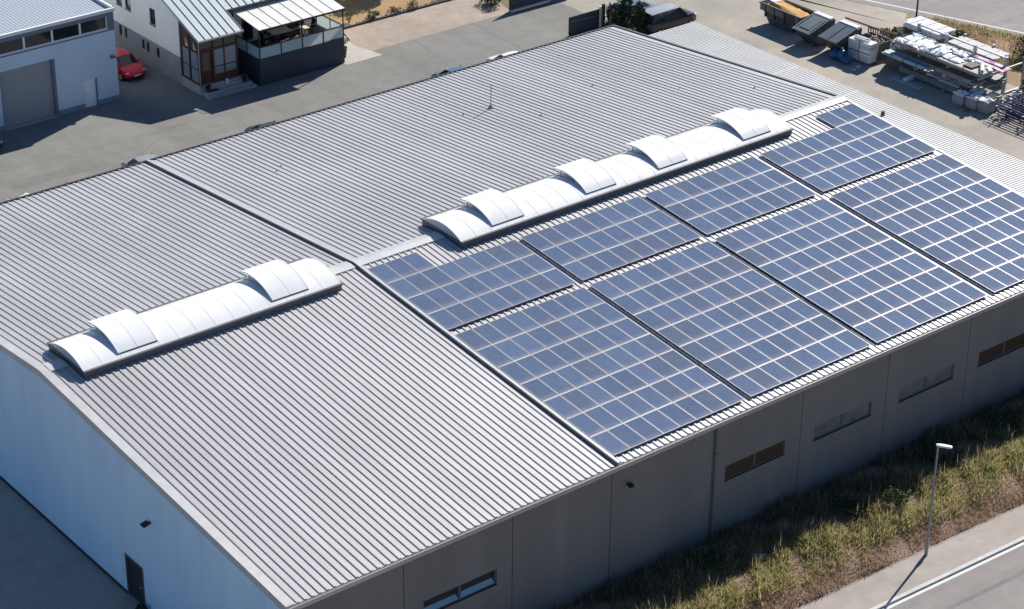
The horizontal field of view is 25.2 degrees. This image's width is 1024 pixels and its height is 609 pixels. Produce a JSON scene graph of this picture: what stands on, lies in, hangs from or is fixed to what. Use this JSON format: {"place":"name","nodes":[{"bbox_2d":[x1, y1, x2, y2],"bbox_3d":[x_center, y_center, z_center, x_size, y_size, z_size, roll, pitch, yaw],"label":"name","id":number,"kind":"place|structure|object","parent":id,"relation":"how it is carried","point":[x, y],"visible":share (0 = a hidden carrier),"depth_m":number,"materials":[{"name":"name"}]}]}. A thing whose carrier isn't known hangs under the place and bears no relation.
{"place":"outdoors","nodes":[
{"label":"outdoors","id":0,"kind":"place"},
{"bbox_2d":[0,0,119,131],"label":"workshop building","id":1,"kind":"structure","parent":0,"point":[58,58],"depth_m":151.31,"materials":[{"name":"metal"}]},
{"bbox_2d":[0,38,24,56],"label":"window","id":2,"kind":"structure","parent":1,"relation":"in","point":[17,45],"depth_m":148.37,"materials":[{"name":"black glass"}]},
{"bbox_2d":[23,30,52,49],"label":"window","id":3,"kind":"structure","parent":1,"relation":"in","point":[45,38],"depth_m":149.39,"materials":[{"name":"black glass"}]},
{"bbox_2d":[52,24,79,42],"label":"window","id":4,"kind":"structure","parent":1,"relation":"in","point":[73,31],"depth_m":150.56,"materials":[{"name":"black glass"}]},
{"bbox_2d":[84,77,98,107],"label":"door","id":5,"kind":"structure","parent":1,"relation":"in","point":[90,87],"depth_m":153.53,"materials":[{"name":"white metal"}]},
{"bbox_2d":[79,17,107,35],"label":"window","id":6,"kind":"structure","parent":1,"relation":"in","point":[97,25],"depth_m":151.67,"materials":[{"name":"black glass"}]},
{"bbox_2d":[103,0,311,99],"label":"house","id":7,"kind":"structure","parent":0,"point":[192,45],"depth_m":156.61,"materials":[{"name":"white paint"}]},
{"bbox_2d":[149,8,155,27],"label":"window","id":8,"kind":"structure","parent":7,"relation":"in","point":[152,12],"depth_m":158.21,"materials":[{"name":"black glass"}]},
{"bbox_2d":[200,50,212,84],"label":"door","id":9,"kind":"structure","parent":7,"relation":"in","point":[205,57],"depth_m":155.38,"materials":[{"name":"brown glass"}]},
{"bbox_2d":[241,18,252,40],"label":"terrace door","id":10,"kind":"structure","parent":7,"relation":"in","point":[247,34],"depth_m":159.18,"materials":[{"name":"grey glass"}]},
{"bbox_2d":[232,0,344,85],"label":"terrace","id":11,"kind":"structure","parent":0,"point":[318,48],"depth_m":158.32,"materials":[{"name":"grey metal"}]},
{"bbox_2d":[267,26,292,42],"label":"garden table","id":12,"kind":"object","parent":11,"relation":"on","point":[279,30],"visible":0.77,"depth_m":159.50,"materials":[{"name":"grey metal"}]},
{"bbox_2d":[0,0,609,201],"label":"asphalt road","id":13,"kind":"structure","parent":0,"point":[151,100],"depth_m":154.52,"materials":[{"name":"grey asphalt"}]},
{"bbox_2d":[8,159,107,189],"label":"asphalt patch","id":14,"kind":"object","parent":13,"relation":"on","point":[45,177],"visible":1,"depth_m":144.42,"materials":[{"name":"grey asphalt"}]},
{"bbox_2d":[116,46,145,80],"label":"parked car","id":15,"kind":"object","parent":13,"relation":"on","point":[129,66],"visible":0.68,"depth_m":158.05,"materials":[{"name":"red paint"}]},
{"bbox_2d":[121,153,156,166],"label":"parked car","id":16,"kind":"object","parent":13,"relation":"on","point":[136,160],"visible":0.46,"depth_m":143.39,"materials":[{"name":"silver metal"}]},
{"bbox_2d":[244,120,275,130],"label":"parked car","id":17,"kind":"object","parent":13,"relation":"on","point":[256,126],"visible":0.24,"depth_m":148.40,"materials":[{"name":"grey paint"}]},
{"bbox_2d":[354,75,410,95],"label":"asphalt patch","id":18,"kind":"object","parent":13,"relation":"on","point":[381,85],"visible":0.6,"depth_m":157.66,"materials":[{"name":"grey asphalt"}]},
{"bbox_2d":[431,65,464,76],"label":"parked car","id":19,"kind":"object","parent":13,"relation":"on","point":[446,71],"visible":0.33,"depth_m":156.77,"materials":[{"name":"blue paint"}]},
{"bbox_2d":[486,50,517,60],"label":"parked car","id":20,"kind":"object","parent":13,"relation":"on","point":[500,55],"visible":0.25,"depth_m":159.36,"materials":[{"name":"white paint"}]},
{"bbox_2d":[602,2,613,25],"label":"shrub","id":21,"kind":"object","parent":13,"relation":"on","point":[608,11],"visible":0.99,"depth_m":167.33,"materials":[{"name":"green plant"}]},
{"bbox_2d":[315,0,437,28],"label":"dry lawn","id":22,"kind":"structure","parent":0,"point":[360,8],"depth_m":170.96,"materials":[{"name":"brown plant"}]},
{"bbox_2d":[344,0,442,25],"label":"rock border","id":23,"kind":"object","parent":22,"relation":"on","point":[356,22],"visible":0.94,"depth_m":169.67,"materials":[{"name":"stone"}]},
{"bbox_2d":[344,0,450,28],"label":"lawn kerb","id":24,"kind":"structure","parent":22,"relation":"on","point":[391,15],"depth_m":169.50,"materials":[{"name":"grey concrete"}]},
{"bbox_2d":[344,0,510,50],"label":"paved driveway","id":25,"kind":"structure","parent":0,"point":[405,27],"depth_m":168.18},
{"bbox_2d":[568,9,598,35],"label":"metal gate","id":26,"kind":"structure","parent":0,"point":[583,22],"depth_m":166.54,"materials":[{"name":"grey metal"}]},
{"bbox_2d":[344,0,1017,608],"bbox_3d":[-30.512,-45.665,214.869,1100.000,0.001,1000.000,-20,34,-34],"label":"ground","id":27,"kind":"structure","parent":0,"point":[504,2],"depth_m":166.27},
{"bbox_2d":[0,479,139,608],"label":"side yard","id":28,"kind":"structure","parent":27,"relation":"on","point":[45,564],"depth_m":106.11,"materials":[{"name":"grey asphalt"}]},
{"bbox_2d":[343,36,381,64],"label":"concrete pad","id":29,"kind":"object","parent":27,"relation":"on","point":[354,53],"visible":0.5,"depth_m":162.64,"materials":[{"name":"beige concrete"}]},
{"bbox_2d":[0,24,1023,608],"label":"industrial hall","id":30,"kind":"structure","parent":27,"relation":"on","point":[236,372],"depth_m":109.41,"materials":[{"name":"grey metal"}]},
{"bbox_2d":[124,552,145,603],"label":"door","id":31,"kind":"structure","parent":30,"relation":"in","point":[134,572],"depth_m":103.55,"materials":[{"name":"grey metal"}]},
{"bbox_2d":[423,569,497,608],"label":"window","id":32,"kind":"structure","parent":30,"relation":"in","point":[476,589],"depth_m":98.93,"materials":[{"name":"grey"}]},
{"bbox_2d":[368,239,575,329],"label":"solar array","id":33,"kind":"object","parent":30,"relation":"on","point":[474,286],"visible":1,"depth_m":113.95,"materials":[{"name":"blue glass"}]},
{"bbox_2d":[455,287,744,455],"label":"solar array","id":34,"kind":"object","parent":30,"relation":"on","point":[604,375],"visible":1,"depth_m":107.89,"materials":[{"name":"blue glass"}]},
{"bbox_2d":[521,196,700,280],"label":"solar array","id":35,"kind":"object","parent":30,"relation":"on","point":[600,241],"visible":1,"depth_m":118.44,"materials":[{"name":"blue glass"}]},
{"bbox_2d":[589,241,870,396],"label":"solar array","id":36,"kind":"object","parent":30,"relation":"on","point":[744,328],"visible":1,"depth_m":112.57,"materials":[{"name":"blue glass"}]},
{"bbox_2d":[644,156,815,234],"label":"solar array","id":37,"kind":"object","parent":30,"relation":"on","point":[716,200],"visible":1,"depth_m":123.12,"materials":[{"name":"blue glass"}]},
{"bbox_2d":[724,440,784,481],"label":"window","id":38,"kind":"structure","parent":30,"relation":"in","point":[745,464],"depth_m":108.42,"materials":[{"name":"brown glass"}]},
{"bbox_2d":[813,401,871,441],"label":"window","id":39,"kind":"structure","parent":30,"relation":"in","point":[862,411],"depth_m":111.70,"materials":[{"name":"grey glass"}]},
{"bbox_2d":[760,103,936,191],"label":"solar array","id":40,"kind":"object","parent":30,"relation":"on","point":[857,142],"visible":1,"depth_m":128.40,"materials":[{"name":"blue glass"}]},
{"bbox_2d":[714,198,986,342],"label":"solar array","id":41,"kind":"object","parent":30,"relation":"on","point":[868,281],"visible":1,"depth_m":117.27,"materials":[{"name":"blue glass"}]},
{"bbox_2d":[898,364,953,402],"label":"window","id":42,"kind":"structure","parent":30,"relation":"in","point":[924,384],"depth_m":115.02,"materials":[{"name":"grey glass"}]},
{"bbox_2d":[831,154,1023,292],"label":"solar array","id":43,"kind":"object","parent":30,"relation":"on","point":[960,217],"visible":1,"depth_m":122.78,"materials":[{"name":"blue glass"}]},
{"bbox_2d":[978,333,1023,366],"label":"window","id":44,"kind":"structure","parent":30,"relation":"in","point":[996,351],"depth_m":118.15,"materials":[{"name":"brown glass"}]},
{"bbox_2d":[556,0,1023,160],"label":"storage yard","id":45,"kind":"structure","parent":27,"relation":"on","point":[745,21],"depth_m":162.19,"materials":[{"name":"beige concrete"}]},
{"bbox_2d":[509,0,551,11],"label":"panel fence","id":46,"kind":"object","parent":45,"relation":"on","point":[514,5],"visible":1,"depth_m":170.89,"materials":[{"name":"grey metal"}]},
{"bbox_2d":[609,0,635,27],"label":"conifer","id":47,"kind":"object","parent":45,"relation":"on","point":[623,10],"visible":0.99,"depth_m":166.35,"materials":[{"name":"green plant"}]},
{"bbox_2d":[607,0,654,25],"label":"parked car","id":48,"kind":"object","parent":45,"relation":"on","point":[645,3],"visible":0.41,"depth_m":168.26,"materials":[{"name":"blue paint"}]},
{"bbox_2d":[629,0,646,33],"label":"conifer","id":49,"kind":"object","parent":45,"relation":"on","point":[638,12],"visible":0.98,"depth_m":165.76,"materials":[{"name":"green plant"}]},
{"bbox_2d":[639,1,695,34],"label":"parked car","id":50,"kind":"object","parent":45,"relation":"on","point":[663,16],"visible":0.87,"depth_m":166.27,"materials":[{"name":"black paint"}]},
{"bbox_2d":[759,0,815,32],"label":"skip","id":51,"kind":"object","parent":45,"relation":"on","point":[782,19],"visible":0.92,"depth_m":167.45,"materials":[{"name":"grey metal"}]},
{"bbox_2d":[768,0,810,16],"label":"sand heap","id":52,"kind":"object","parent":51,"relation":"in","point":[783,5],"visible":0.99,"depth_m":167.36,"materials":[{"name":"beige sand"}]},
{"bbox_2d":[792,11,835,45],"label":"tipping skip","id":53,"kind":"object","parent":45,"relation":"on","point":[812,27],"visible":0.94,"depth_m":164.43,"materials":[{"name":"grey metal"}]},
{"bbox_2d":[649,21,1023,194],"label":"storage canopy","id":54,"kind":"object","parent":45,"relation":"on","point":[1005,169],"visible":0.41,"depth_m":141.75,"materials":[{"name":"silver metal"}]},
{"bbox_2d":[818,20,861,52],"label":"tipping skip","id":55,"kind":"object","parent":45,"relation":"on","point":[837,35],"visible":0.91,"depth_m":162.92,"materials":[{"name":"grey metal"}]},
{"bbox_2d":[840,53,852,63],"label":"plastic sack","id":56,"kind":"object","parent":45,"relation":"on","point":[846,59],"visible":1,"depth_m":161.55,"materials":[{"name":"blue plastic"}]},
{"bbox_2d":[848,36,877,65],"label":"foam board pack","id":57,"kind":"object","parent":45,"relation":"on","point":[862,52],"visible":1,"depth_m":161.66,"materials":[{"name":"white plastic"}]},
{"bbox_2d":[861,31,891,60],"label":"scrap crate","id":58,"kind":"object","parent":45,"relation":"on","point":[884,43],"visible":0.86,"depth_m":162.59,"materials":[{"name":"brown wood"}]},
{"bbox_2d":[885,48,904,69],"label":"wooden bin","id":59,"kind":"object","parent":45,"relation":"on","point":[892,65],"visible":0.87,"depth_m":160.88,"materials":[{"name":"brown wood"}]},
{"bbox_2d":[891,76,922,89],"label":"profile bundle","id":60,"kind":"object","parent":45,"relation":"on","point":[908,83],"visible":1,"depth_m":158.49,"materials":[{"name":"silver metal"}]},
{"bbox_2d":[887,23,1023,94],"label":"cantilever rack","id":61,"kind":"object","parent":45,"relation":"on","point":[975,47],"visible":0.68,"depth_m":157.65,"materials":[{"name":"metal"}]},
{"bbox_2d":[882,49,930,69],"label":"profile bundle","id":62,"kind":"object","parent":61,"relation":"on","point":[902,58],"visible":1,"depth_m":159.30,"materials":[{"name":"grey metal"}]},
{"bbox_2d":[901,31,953,46],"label":"panel stack","id":63,"kind":"object","parent":61,"relation":"on","point":[907,34],"visible":0.22,"depth_m":162.98,"materials":[{"name":"silver metal"}]},
{"bbox_2d":[902,27,913,33],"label":"timber bearer","id":64,"kind":"object","parent":63,"relation":"on","point":[906,30],"visible":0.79,"depth_m":162.89,"materials":[{"name":"brown wood"}]},
{"bbox_2d":[903,16,955,39],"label":"panel stack","id":65,"kind":"object","parent":64,"relation":"on","point":[910,23],"visible":0.98,"depth_m":161.88,"materials":[{"name":"white plastic"}]},
{"bbox_2d":[899,64,972,92],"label":"profile bundle","id":66,"kind":"object","parent":61,"relation":"on","point":[919,74],"visible":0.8,"depth_m":158.60,"materials":[{"name":"grey metal"}]},
{"bbox_2d":[932,73,970,87],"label":"profile bundle","id":67,"kind":"object","parent":66,"relation":"on","point":[952,82],"visible":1,"depth_m":157.41,"materials":[{"name":"grey plastic"}]},
{"bbox_2d":[897,49,986,86],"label":"sheet bundle","id":68,"kind":"object","parent":61,"relation":"on","point":[957,74],"visible":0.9,"depth_m":157.52,"materials":[{"name":"grey metal"}]},
{"bbox_2d":[891,37,996,77],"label":"sheet bundle","id":69,"kind":"object","parent":61,"relation":"on","point":[974,71],"visible":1,"depth_m":156.72,"materials":[{"name":"grey metal"}]},
{"bbox_2d":[894,37,921,48],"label":"foil pack","id":70,"kind":"object","parent":69,"relation":"on","point":[906,42],"visible":1,"depth_m":159.52,"materials":[{"name":"white plastic"}]},
{"bbox_2d":[904,35,938,46],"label":"foil pack","id":71,"kind":"object","parent":69,"relation":"on","point":[923,41],"visible":1,"depth_m":159.95,"materials":[{"name":"white plastic"}]},
{"bbox_2d":[919,43,951,55],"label":"foil pack","id":72,"kind":"object","parent":69,"relation":"on","point":[934,50],"visible":1,"depth_m":158.11,"materials":[{"name":"white plastic"}]},
{"bbox_2d":[941,53,964,62],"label":"foil pack","id":73,"kind":"object","parent":69,"relation":"on","point":[952,58],"visible":1,"depth_m":157.06,"materials":[{"name":"white plastic"}]},
{"bbox_2d":[936,43,972,57],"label":"foil pack","id":74,"kind":"object","parent":69,"relation":"on","point":[958,52],"visible":1,"depth_m":158.14,"materials":[{"name":"white plastic"}]},
{"bbox_2d":[970,55,1011,71],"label":"printed sheet","id":75,"kind":"object","parent":69,"relation":"on","point":[995,66],"visible":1,"depth_m":156.25,"materials":[{"name":"white plastic"}]},
{"bbox_2d":[948,36,1009,61],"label":"corrugated stack","id":76,"kind":"object","parent":61,"relation":"on","point":[969,48],"visible":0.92,"depth_m":158.88,"materials":[{"name":"silver metal"}]},
{"bbox_2d":[984,74,1006,86],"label":"profile bundle","id":77,"kind":"object","parent":61,"relation":"on","point":[996,80],"visible":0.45,"depth_m":155.97,"materials":[{"name":"grey metal"}]},
{"bbox_2d":[952,89,969,106],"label":"bag","id":78,"kind":"object","parent":45,"relation":"on","point":[958,97],"visible":1,"depth_m":155.11,"materials":[{"name":"grey fabric"}]},
{"bbox_2d":[965,93,983,110],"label":"bag","id":79,"kind":"object","parent":45,"relation":"on","point":[971,101],"visible":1,"depth_m":154.56,"materials":[{"name":"grey fabric"}]},
{"bbox_2d":[969,87,986,96],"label":"bag","id":80,"kind":"object","parent":45,"relation":"on","point":[980,92],"visible":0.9,"depth_m":155.47,"materials":[{"name":"grey fabric"}]},
{"bbox_2d":[977,96,995,113],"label":"bag","id":81,"kind":"object","parent":45,"relation":"on","point":[984,105],"visible":1,"depth_m":154.07,"materials":[{"name":"grey fabric"}]},
{"bbox_2d":[985,91,1002,108],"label":"bag","id":82,"kind":"object","parent":45,"relation":"on","point":[994,95],"visible":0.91,"depth_m":154.72,"materials":[{"name":"grey fabric"}]},
{"bbox_2d":[991,94,1023,126],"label":"tube stack","id":83,"kind":"object","parent":45,"relation":"on","point":[1006,109],"visible":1,"depth_m":153.13,"materials":[{"name":"blue"}]},
{"bbox_2d":[1006,89,1023,112],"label":"tube stack","id":84,"kind":"object","parent":45,"relation":"on","point":[1019,94],"visible":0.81,"depth_m":154.31,"materials":[{"name":"grey"}]},
{"bbox_2d":[562,393,1023,608],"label":"grass bank","id":85,"kind":"structure","parent":0,"point":[854,556],"depth_m":108.02,"materials":[{"name":"plant"}]},
{"bbox_2d":[678,536,725,570],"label":"shrub","id":86,"kind":"object","parent":85,"relation":"on","point":[713,549],"visible":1,"depth_m":106.12,"materials":[{"name":"green plant"}]},
{"bbox_2d":[543,389,1023,608],"bbox_3d":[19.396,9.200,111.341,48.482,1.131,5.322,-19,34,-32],"label":"weeds","id":87,"kind":"object","parent":85,"relation":"on","point":[996,464],"visible":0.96,"depth_m":108.41,"materials":[{"name":"green plant"}]},
{"bbox_2d":[834,495,867,519],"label":"shrub","id":88,"kind":"object","parent":85,"relation":"on","point":[845,504],"visible":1,"depth_m":109.67,"materials":[{"name":"green plant"}]},
{"bbox_2d":[882,487,910,507],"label":"shrub","id":89,"kind":"object","parent":85,"relation":"on","point":[892,495],"visible":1,"depth_m":110.22,"materials":[{"name":"green plant"}]},
{"bbox_2d":[914,434,956,461],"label":"shrub","id":90,"kind":"object","parent":85,"relation":"on","point":[928,449],"visible":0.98,"depth_m":114.16,"materials":[{"name":"green plant"}]},
{"bbox_2d":[974,402,1023,430],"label":"shrub","id":91,"kind":"object","parent":85,"relation":"on","point":[988,418],"visible":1,"depth_m":117.04,"materials":[{"name":"green plant"}]},
{"bbox_2d":[881,29,897,40],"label":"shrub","id":92,"kind":"object","parent":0,"point":[891,33],"visible":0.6,"depth_m":163.69,"materials":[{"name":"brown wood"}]},
{"bbox_2d":[881,26,902,39],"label":"shrub","id":93,"kind":"object","parent":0,"point":[896,29],"visible":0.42,"depth_m":165.64,"materials":[{"name":"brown plant"}]},
{"bbox_2d":[800,505,1023,608],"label":"pavement","id":94,"kind":"structure","parent":0,"point":[886,584],"depth_m":107.07,"materials":[{"name":"concrete"}]},
{"bbox_2d":[797,504,1023,608],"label":"edging strip","id":95,"kind":"object","parent":94,"relation":"on","point":[908,557],"visible":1,"depth_m":107.54,"materials":[{"name":"concrete"}]},
{"bbox_2d":[924,444,951,555],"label":"street lamp","id":96,"kind":"object","parent":94,"relation":"on","point":[927,542],"visible":1,"depth_m":106.32,"materials":[{"name":"grey metal"}]},
{"bbox_2d":[849,0,1023,34],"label":"country road","id":97,"kind":"structure","parent":0,"point":[1007,14],"depth_m":171.45,"materials":[{"name":"grey asphalt"}]},
{"bbox_2d":[867,0,1022,32],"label":"road line","id":98,"kind":"object","parent":97,"relation":"on","point":[946,16],"visible":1,"depth_m":170.22,"materials":[{"name":"paint"}]},
{"bbox_2d":[884,541,1023,608],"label":"street","id":99,"kind":"structure","parent":0,"point":[1006,595],"depth_m":105.53,"materials":[{"name":"grey asphalt"}]},
{"bbox_2d":[870,536,1023,608],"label":"kerb","id":100,"kind":"structure","parent":99,"relation":"on","point":[948,574],"depth_m":106.50,"materials":[{"name":"concrete"}]},
{"bbox_2d":[882,542,1023,608],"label":"edge line","id":101,"kind":"object","parent":99,"relation":"on","point":[954,576],"depth_m":106.46,"materials":[{"name":"paint"}]},
{"bbox_2d":[945,570,1023,608],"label":"tar seam","id":102,"kind":"object","parent":99,"relation":"on","point":[986,590],"depth_m":105.49,"materials":[{"name":"grey asphalt"}]},
{"bbox_2d":[894,16,1023,70],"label":"roadside grass","id":103,"kind":"structure","parent":0,"point":[973,35],"depth_m":166.32,"materials":[{"name":"brown plant"}]},
{"bbox_2d":[906,13,1023,86],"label":"grass strip","id":104,"kind":"object","parent":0,"point":[1014,76],"depth_m":164.87,"materials":[{"name":"brown plant"}]},
{"bbox_2d":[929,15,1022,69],"bbox_3d":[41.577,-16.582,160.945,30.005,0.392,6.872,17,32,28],"label":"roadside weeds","id":105,"kind":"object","parent":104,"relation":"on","point":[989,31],"visible":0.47,"depth_m":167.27,"materials":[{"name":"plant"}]},
{"bbox_2d":[1010,36,1023,61],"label":"shrub","id":106,"kind":"object","parent":104,"relation":"on","point":[1020,49],"visible":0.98,"depth_m":162.27,"materials":[{"name":"green plant"}]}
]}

